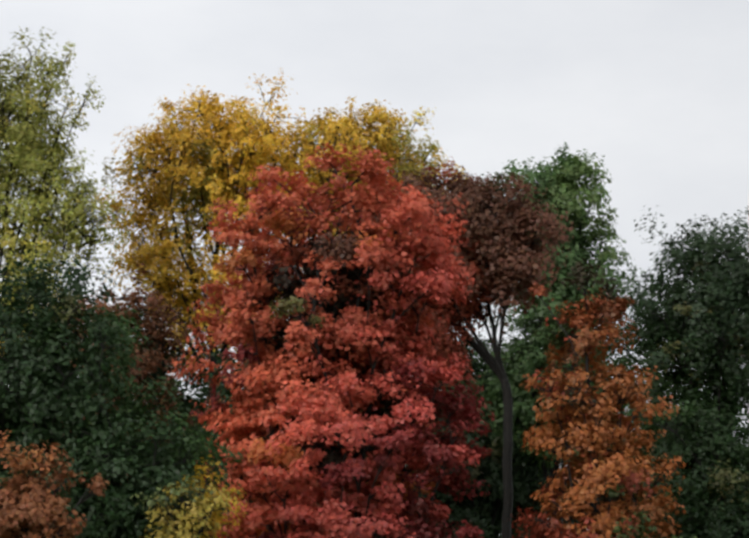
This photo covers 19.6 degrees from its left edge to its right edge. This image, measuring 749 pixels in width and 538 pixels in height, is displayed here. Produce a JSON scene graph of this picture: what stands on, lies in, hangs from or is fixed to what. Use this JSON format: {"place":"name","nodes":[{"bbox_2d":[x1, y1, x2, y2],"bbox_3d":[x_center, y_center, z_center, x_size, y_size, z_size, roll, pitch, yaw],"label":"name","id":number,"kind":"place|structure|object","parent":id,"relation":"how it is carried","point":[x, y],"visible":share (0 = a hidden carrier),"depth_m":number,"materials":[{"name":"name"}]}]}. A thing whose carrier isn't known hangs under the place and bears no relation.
{"place":"outdoors","nodes":[
{"label":"outdoors","id":0,"kind":"place"},
{"bbox_2d":[0,0,748,534],"label":"sky","id":1,"kind":"structure","parent":0,"point":[659,89],"materials":[{"name":"white"}]},
{"label":"ground","id":2,"kind":"structure","parent":0,"visible":0},
{"bbox_2d":[0,430,109,537],"bbox_3d":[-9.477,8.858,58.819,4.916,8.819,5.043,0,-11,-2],"label":"tree","id":3,"kind":"object","parent":2,"relation":"on","point":[28,512],"visible":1,"depth_m":58.71,"materials":[{"name":"orange plant"}]},
{"bbox_2d":[0,26,134,420],"bbox_3d":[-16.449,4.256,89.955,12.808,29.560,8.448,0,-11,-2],"label":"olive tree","id":4,"kind":"object","parent":2,"relation":"on","point":[32,154],"visible":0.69,"depth_m":90.35,"materials":[{"name":"green plant"}]},
{"bbox_2d":[12,259,196,493],"bbox_3d":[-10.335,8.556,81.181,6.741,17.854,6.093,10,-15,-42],"label":"tree","id":5,"kind":"object","parent":2,"relation":"on","point":[147,364],"visible":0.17,"depth_m":81.75,"materials":[{"name":"brown plant"}]},
{"bbox_2d":[0,249,245,537],"bbox_3d":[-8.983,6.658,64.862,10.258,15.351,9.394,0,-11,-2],"label":"dark tree","id":6,"kind":"object","parent":2,"relation":"on","point":[49,382],"visible":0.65,"depth_m":64.30,"materials":[{"name":"green plant"}]},
{"bbox_2d":[123,278,226,535],"bbox_3d":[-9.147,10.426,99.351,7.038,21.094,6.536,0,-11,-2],"label":"dark tree","id":7,"kind":"object","parent":2,"relation":"on","point":[186,402],"visible":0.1,"depth_m":99.53,"materials":[{"name":"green plant"}]},
{"bbox_2d":[132,372,242,537],"bbox_3d":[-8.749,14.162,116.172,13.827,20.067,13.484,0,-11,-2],"label":"tree","id":8,"kind":"object","parent":2,"relation":"on","point":[206,422],"depth_m":114.94,"materials":[{"name":"green plant"}]},
{"bbox_2d":[130,455,247,537],"bbox_3d":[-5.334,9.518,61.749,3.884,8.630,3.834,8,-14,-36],"label":"yellow tree","id":9,"kind":"object","parent":2,"relation":"on","point":[182,526],"visible":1,"depth_m":61.92,"materials":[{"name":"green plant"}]},
{"bbox_2d":[91,68,338,537],"bbox_3d":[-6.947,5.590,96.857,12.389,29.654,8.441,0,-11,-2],"label":"yellow tree","id":10,"kind":"object","parent":2,"relation":"on","point":[217,177],"visible":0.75,"depth_m":97.42,"materials":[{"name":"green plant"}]},
{"bbox_2d":[160,311,430,537],"bbox_3d":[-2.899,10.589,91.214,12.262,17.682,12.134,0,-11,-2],"label":"dark tree","id":11,"kind":"object","parent":2,"relation":"on","point":[218,389],"visible":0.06,"depth_m":91.37,"materials":[{"name":"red plant"}]},
{"bbox_2d":[167,142,495,537],"bbox_3d":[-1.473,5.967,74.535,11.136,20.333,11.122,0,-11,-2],"label":"red maple tree","id":12,"kind":"object","parent":2,"relation":"on","point":[320,378],"visible":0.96,"depth_m":73.25,"materials":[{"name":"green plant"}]},
{"bbox_2d":[244,96,467,319],"bbox_3d":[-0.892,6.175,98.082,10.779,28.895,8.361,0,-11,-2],"label":"yellow tree","id":13,"kind":"object","parent":2,"relation":"on","point":[389,140],"visible":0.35,"depth_m":98.76,"materials":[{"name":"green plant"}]},
{"bbox_2d":[337,157,573,537],"bbox_3d":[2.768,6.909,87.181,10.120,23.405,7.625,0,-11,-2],"label":"maroon tree","id":14,"kind":"object","parent":2,"relation":"on","point":[500,245],"visible":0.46,"depth_m":86.86,"materials":[{"name":"brown plant"}]},
{"bbox_2d":[407,320,574,537],"bbox_3d":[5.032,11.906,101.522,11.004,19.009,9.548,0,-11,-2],"label":"dark tree","id":15,"kind":"object","parent":2,"relation":"on","point":[483,514],"visible":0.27,"depth_m":100.03,"materials":[{"name":"green plant"}]},
{"bbox_2d":[472,142,661,533],"bbox_3d":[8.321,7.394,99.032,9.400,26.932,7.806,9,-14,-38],"label":"green tree","id":16,"kind":"object","parent":2,"relation":"on","point":[564,189],"visible":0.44,"depth_m":99.34,"materials":[{"name":"green plant"}]},
{"bbox_2d":[507,258,696,537],"bbox_3d":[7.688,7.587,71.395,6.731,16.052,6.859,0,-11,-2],"label":"orange tree","id":17,"kind":"object","parent":2,"relation":"on","point":[600,493],"visible":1,"depth_m":71.42,"materials":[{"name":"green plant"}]},
{"bbox_2d":[494,392,739,537],"bbox_3d":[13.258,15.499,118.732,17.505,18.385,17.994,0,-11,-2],"label":"tree","id":18,"kind":"object","parent":2,"relation":"on","point":[582,476],"depth_m":115.49,"materials":[{"name":"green plant"}]},
{"bbox_2d":[597,205,748,537],"bbox_3d":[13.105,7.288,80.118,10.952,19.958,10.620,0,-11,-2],"label":"dark tree","id":19,"kind":"object","parent":2,"relation":"on","point":[701,328],"visible":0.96,"depth_m":78.46,"materials":[{"name":"green plant"}]}
]}

